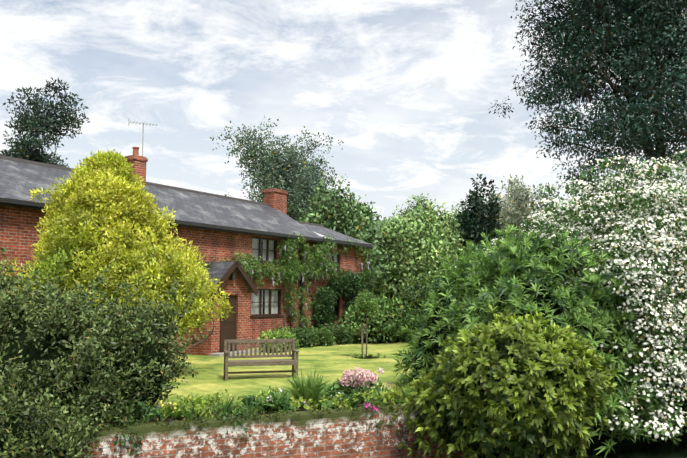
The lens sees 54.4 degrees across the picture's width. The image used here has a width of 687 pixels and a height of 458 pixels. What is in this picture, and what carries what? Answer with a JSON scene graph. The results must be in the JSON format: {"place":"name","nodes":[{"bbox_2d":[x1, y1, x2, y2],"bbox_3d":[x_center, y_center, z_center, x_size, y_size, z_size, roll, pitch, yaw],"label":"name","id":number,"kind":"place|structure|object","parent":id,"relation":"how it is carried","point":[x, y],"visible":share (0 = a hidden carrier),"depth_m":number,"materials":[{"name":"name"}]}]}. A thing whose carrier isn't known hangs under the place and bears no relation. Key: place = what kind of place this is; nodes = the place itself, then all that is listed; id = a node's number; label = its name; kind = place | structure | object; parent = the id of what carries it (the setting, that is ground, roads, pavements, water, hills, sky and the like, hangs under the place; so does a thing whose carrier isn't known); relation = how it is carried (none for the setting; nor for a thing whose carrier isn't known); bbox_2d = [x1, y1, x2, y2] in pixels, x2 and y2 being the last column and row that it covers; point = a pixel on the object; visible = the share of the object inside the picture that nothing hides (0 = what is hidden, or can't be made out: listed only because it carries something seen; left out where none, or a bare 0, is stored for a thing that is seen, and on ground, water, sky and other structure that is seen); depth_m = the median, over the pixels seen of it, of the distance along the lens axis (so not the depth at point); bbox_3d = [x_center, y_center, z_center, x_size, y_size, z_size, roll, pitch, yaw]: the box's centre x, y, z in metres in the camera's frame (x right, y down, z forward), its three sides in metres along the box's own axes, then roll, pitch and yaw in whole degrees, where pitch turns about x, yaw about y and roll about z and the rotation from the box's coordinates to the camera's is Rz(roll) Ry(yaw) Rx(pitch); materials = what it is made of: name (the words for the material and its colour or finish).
{"place":"outdoors","nodes":[
{"label":"outdoors","id":0,"kind":"place"},
{"bbox_2d":[185,270,247,355],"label":"porch walls","id":1,"kind":"structure","parent":0,"point":[237,286],"depth_m":23.34,"materials":[{"name":"red brick"}]},
{"bbox_2d":[196,261,253,292],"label":"porch roof","id":2,"kind":"structure","parent":1,"relation":"on","point":[218,270],"depth_m":23.64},
{"bbox_2d":[212,261,258,294],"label":"house porch bargeboards","id":3,"kind":"object","parent":2,"relation":"attached to","point":[231,269],"visible":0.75,"depth_m":23.59,"materials":[{"name":"brown wood"}]},
{"bbox_2d":[219,295,236,352],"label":"door","id":4,"kind":"structure","parent":1,"relation":"in","point":[228,328],"depth_m":23.54,"materials":[{"name":"brown wood"}]},
{"bbox_2d":[230,272,234,279],"bbox_3d":[-3.928,1.646,23.615,0.160,0.320,0.140,-4,-7,34],"label":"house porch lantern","id":5,"kind":"object","parent":1,"relation":"attached to","point":[232,276],"visible":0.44,"depth_m":23.55,"materials":[{"name":"black metal"}]},
{"bbox_2d":[251,290,264,314],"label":"room window","id":6,"kind":"structure","parent":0,"point":[263,305],"depth_m":27.81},
{"bbox_2d":[252,238,273,260],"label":"window","id":7,"kind":"structure","parent":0,"point":[255,242],"depth_m":27.45,"materials":[{"name":"glass"}]},
{"bbox_2d":[251,290,277,313],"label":"window curtains","id":8,"kind":"object","parent":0,"point":[274,306],"depth_m":27.40,"materials":[{"name":"white fabric"}]},
{"bbox_2d":[155,332,419,409],"bbox_3d":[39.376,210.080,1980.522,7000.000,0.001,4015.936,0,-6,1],"label":"lawn","id":9,"kind":"structure","parent":0,"point":[334,362],"depth_m":17.97,"materials":[{"name":"green plant"}]},
{"bbox_2d":[0,77,89,166],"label":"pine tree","id":10,"kind":"object","parent":9,"relation":"on","point":[39,124],"visible":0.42,"depth_m":45.63,"materials":[{"name":"green plant"}]},
{"bbox_2d":[0,149,234,341],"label":"golden tree","id":11,"kind":"object","parent":9,"relation":"on","point":[104,215],"visible":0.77,"depth_m":16.20,"materials":[{"name":"yellow plant"}]},
{"bbox_2d":[0,205,365,354],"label":"house walls","id":12,"kind":"structure","parent":9,"relation":"on","point":[19,234],"depth_m":25.08,"materials":[{"name":"red brick"}]},
{"bbox_2d":[50,240,307,327],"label":"house downpipes","id":13,"kind":"object","parent":12,"relation":"attached to","point":[301,283],"visible":0.1,"depth_m":28.91,"materials":[{"name":"black metal"}]},
{"bbox_2d":[0,159,371,247],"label":"house roof","id":14,"kind":"structure","parent":12,"relation":"on","point":[19,180],"depth_m":25.76,"materials":[{"name":"grey tile"}]},
{"bbox_2d":[125,155,147,186],"bbox_3d":[-7.942,-2.014,25.438,0.680,1.500,0.630,-4,-7,34],"label":"house chimney","id":15,"kind":"object","parent":14,"relation":"on","point":[139,166],"visible":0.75,"depth_m":25.28,"materials":[{"name":"red brick"}]},
{"bbox_2d":[132,147,138,154],"bbox_3d":[-7.942,-2.941,25.535,0.260,0.365,0.260,0,-6,1],"label":"chimney pot","id":16,"kind":"object","parent":15,"relation":"on","point":[135,150],"visible":0.85,"depth_m":25.45,"materials":[{"name":"orange ceramic"}]},
{"bbox_2d":[128,118,154,155],"bbox_3d":[-7.805,-2.888,25.918,1.106,2.740,0.512,3,-7,-26],"label":"television antenna","id":17,"kind":"object","parent":15,"relation":"attached to","point":[143,123],"visible":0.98,"depth_m":25.99,"materials":[{"name":"grey metal"}]},
{"bbox_2d":[0,155,323,226],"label":"house ridge tiles","id":18,"kind":"object","parent":14,"relation":"on","point":[147,183],"visible":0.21,"depth_m":26.66,"materials":[{"name":"grey tile"}]},
{"bbox_2d":[0,197,373,248],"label":"gutter","id":19,"kind":"object","parent":14,"relation":"attached to","point":[20,203],"visible":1,"depth_m":24.78,"materials":[{"name":"black plastic"}]},
{"bbox_2d":[262,188,287,214],"bbox_3d":[-3.316,-0.871,32.247,0.780,2.050,1.030,-4,-7,34],"label":"house chimney","id":20,"kind":"object","parent":14,"relation":"on","point":[275,198],"visible":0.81,"depth_m":32.00,"materials":[{"name":"red brick"}]},
{"bbox_2d":[252,236,276,261],"bbox_3d":[-3.255,0.850,27.241,0.070,0.980,1.600,-4,-7,34],"label":"window frame","id":21,"kind":"object","parent":12,"relation":"on","point":[259,249],"visible":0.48,"depth_m":27.40,"materials":[{"name":"wood"}]},
{"bbox_2d":[254,238,263,259],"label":"window mullion","id":22,"kind":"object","parent":21,"relation":"in","point":[261,248],"depth_m":27.91},
{"bbox_2d":[251,289,280,315],"bbox_3d":[-3.172,2.972,27.143,0.070,1.080,1.900,-4,-7,34],"label":"window frame","id":23,"kind":"object","parent":12,"relation":"on","point":[260,302],"visible":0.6,"depth_m":27.22,"materials":[{"name":"wood"}]},
{"bbox_2d":[251,290,278,313],"bbox_3d":[-3.172,2.972,27.143,0.968,0.970,1.506,0,-6,1],"label":"window glass","id":24,"kind":"object","parent":23,"relation":"in","point":[268,299],"visible":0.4,"depth_m":27.22,"materials":[{"name":"glass"}]},
{"bbox_2d":[250,261,339,318],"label":"house sills","id":25,"kind":"structure","parent":12,"relation":"attached to","point":[273,315],"depth_m":27.23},
{"bbox_2d":[251,235,339,288],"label":"house lintels","id":26,"kind":"object","parent":12,"relation":"in","point":[269,286],"visible":0.25,"depth_m":27.38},
{"bbox_2d":[330,252,339,271],"bbox_3d":[-0.482,1.565,31.319,0.070,0.950,0.950,-4,-7,34],"label":"window frame","id":27,"kind":"object","parent":12,"relation":"on","point":[338,262],"visible":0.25,"depth_m":31.64,"materials":[{"name":"wood"}]},
{"bbox_2d":[331,296,339,317],"bbox_3d":[-0.482,3.555,31.110,0.070,1.150,0.950,-4,-7,34],"label":"window frame","id":28,"kind":"object","parent":12,"relation":"on","point":[336,305],"visible":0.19,"depth_m":31.36,"materials":[{"name":"brown wood"}]},
{"bbox_2d":[209,350,258,356],"bbox_3d":[-3.787,4.321,23.238,0.500,0.080,2.000,-4,-7,34],"label":"doorstep","id":29,"kind":"object","parent":9,"relation":"on","point":[221,354],"visible":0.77,"depth_m":22.75,"materials":[{"name":"grey stone"}]},
{"bbox_2d":[88,396,403,427],"bbox_3d":[-3.674,3.039,10.698,14.000,0.001,2.060,3,-7,-25],"label":"flowerbed","id":30,"kind":"object","parent":9,"relation":"on","point":[300,408],"depth_m":11.29,"materials":[{"name":"soil"}]},
{"bbox_2d":[29,367,439,456],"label":"flowerbed plants","id":31,"kind":"object","parent":30,"relation":"on","point":[311,392],"visible":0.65,"depth_m":11.20,"materials":[{"name":"green plant"}]},
{"bbox_2d":[224,339,298,379],"bbox_3d":[-2.008,3.166,16.271,1.770,0.920,0.600,1,-6,-14],"label":"bench","id":32,"kind":"object","parent":9,"relation":"on","point":[293,361],"visible":0.96,"depth_m":16.40,"materials":[{"name":"brown wood"}]},
{"bbox_2d":[210,115,349,220],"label":"tree","id":33,"kind":"object","parent":9,"relation":"on","point":[296,186],"visible":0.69,"depth_m":54.55,"materials":[{"name":"green plant"}]},
{"bbox_2d":[189,232,427,352],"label":"house border plants","id":34,"kind":"object","parent":9,"relation":"on","point":[326,330],"visible":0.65,"depth_m":28.56,"materials":[{"name":"green plant"}]},
{"bbox_2d":[296,172,398,296],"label":"tree","id":35,"kind":"object","parent":9,"relation":"on","point":[342,216],"visible":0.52,"depth_m":45.88,"materials":[{"name":"green plant"}]},
{"bbox_2d":[349,289,385,358],"bbox_3d":[0.746,3.104,21.991,1.280,2.274,1.204,0,-6,1],"label":"tree sapling","id":36,"kind":"object","parent":9,"relation":"on","point":[366,303],"visible":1,"depth_m":21.85,"materials":[{"name":"green plant"}]},
{"bbox_2d":[338,271,467,343],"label":"border shrubs","id":37,"kind":"object","parent":9,"relation":"on","point":[387,322],"visible":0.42,"depth_m":29.41,"materials":[{"name":"green plant"}]},
{"bbox_2d":[366,205,439,250],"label":"tree","id":38,"kind":"object","parent":9,"relation":"on","point":[381,225],"visible":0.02,"depth_m":58.40,"materials":[{"name":"green plant"}]},
{"bbox_2d":[388,193,459,236],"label":"tree","id":39,"kind":"object","parent":9,"relation":"on","point":[417,204],"visible":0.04,"depth_m":70.17,"materials":[{"name":"green plant"}]},
{"bbox_2d":[374,200,483,316],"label":"tree","id":40,"kind":"object","parent":9,"relation":"on","point":[420,243],"visible":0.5,"depth_m":47.68,"materials":[{"name":"green plant"}]},
{"bbox_2d":[447,199,485,226],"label":"tree","id":41,"kind":"object","parent":9,"relation":"on","point":[456,213],"visible":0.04,"depth_m":83.89,"materials":[{"name":"green plant"}]},
{"bbox_2d":[450,173,504,251],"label":"dark conifer tree","id":42,"kind":"object","parent":9,"relation":"on","point":[477,221],"visible":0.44,"depth_m":51.34,"materials":[{"name":"green plant"}]},
{"bbox_2d":[469,174,543,247],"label":"pale tree","id":43,"kind":"object","parent":9,"relation":"on","point":[521,212],"visible":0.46,"depth_m":58.91,"materials":[{"name":"green plant"}]},
{"bbox_2d":[495,181,562,240],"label":"tree","id":44,"kind":"object","parent":9,"relation":"on","point":[547,189],"depth_m":69.87,"materials":[{"name":"green plant"}]},
{"bbox_2d":[500,178,637,251],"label":"tree","id":45,"kind":"object","parent":9,"relation":"on","point":[571,194],"depth_m":60.77,"materials":[{"name":"green plant"}]},
{"bbox_2d":[481,149,686,441],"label":"flowering shrub","id":46,"kind":"object","parent":9,"relation":"on","point":[645,237],"visible":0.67,"depth_m":12.67,"materials":[{"name":"white plant"}]},
{"bbox_2d":[488,0,686,207],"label":"tall tree","id":47,"kind":"object","parent":9,"relation":"on","point":[647,33],"visible":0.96,"depth_m":22.58,"materials":[{"name":"green plant"}]},
{"bbox_2d":[329,254,336,269],"bbox_3d":[-0.574,1.572,31.380,0.030,0.840,0.840,-4,-7,34],"label":"window","id":48,"kind":"structure","parent":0,"point":[335,257],"depth_m":31.63,"materials":[{"name":"grey glass"}]},
{"bbox_2d":[0,0,686,221],"label":"sky","id":49,"kind":"structure","parent":0,"point":[408,88],"materials":[{"name":"white"}]},
{"bbox_2d":[460,426,686,457],"bbox_3d":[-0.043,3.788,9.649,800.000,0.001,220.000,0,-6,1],"label":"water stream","id":50,"kind":"structure","parent":0,"point":[661,448],"depth_m":12.08,"materials":[{"name":"black"}]},
{"bbox_2d":[467,400,686,449],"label":"ground bank","id":51,"kind":"structure","parent":0,"point":[651,428],"depth_m":14.51,"materials":[{"name":"green plant"}]},
{"bbox_2d":[0,242,243,457],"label":"dark bush","id":52,"kind":"object","parent":51,"relation":"on","point":[67,356],"visible":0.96,"depth_m":9.88,"materials":[{"name":"green plant"}]},
{"bbox_2d":[71,403,465,457],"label":"garden wall","id":53,"kind":"structure","parent":51,"relation":"on","point":[334,434],"depth_m":10.43,"materials":[{"name":"brick"}]},
{"bbox_2d":[383,304,617,457],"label":"variegated shrub","id":54,"kind":"object","parent":51,"relation":"on","point":[515,387],"visible":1,"depth_m":10.38,"materials":[{"name":"green plant"}]},
{"bbox_2d":[392,219,686,457],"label":"shrub","id":55,"kind":"object","parent":51,"relation":"on","point":[500,278],"visible":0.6,"depth_m":12.54,"materials":[{"name":"green plant"}]}
]}

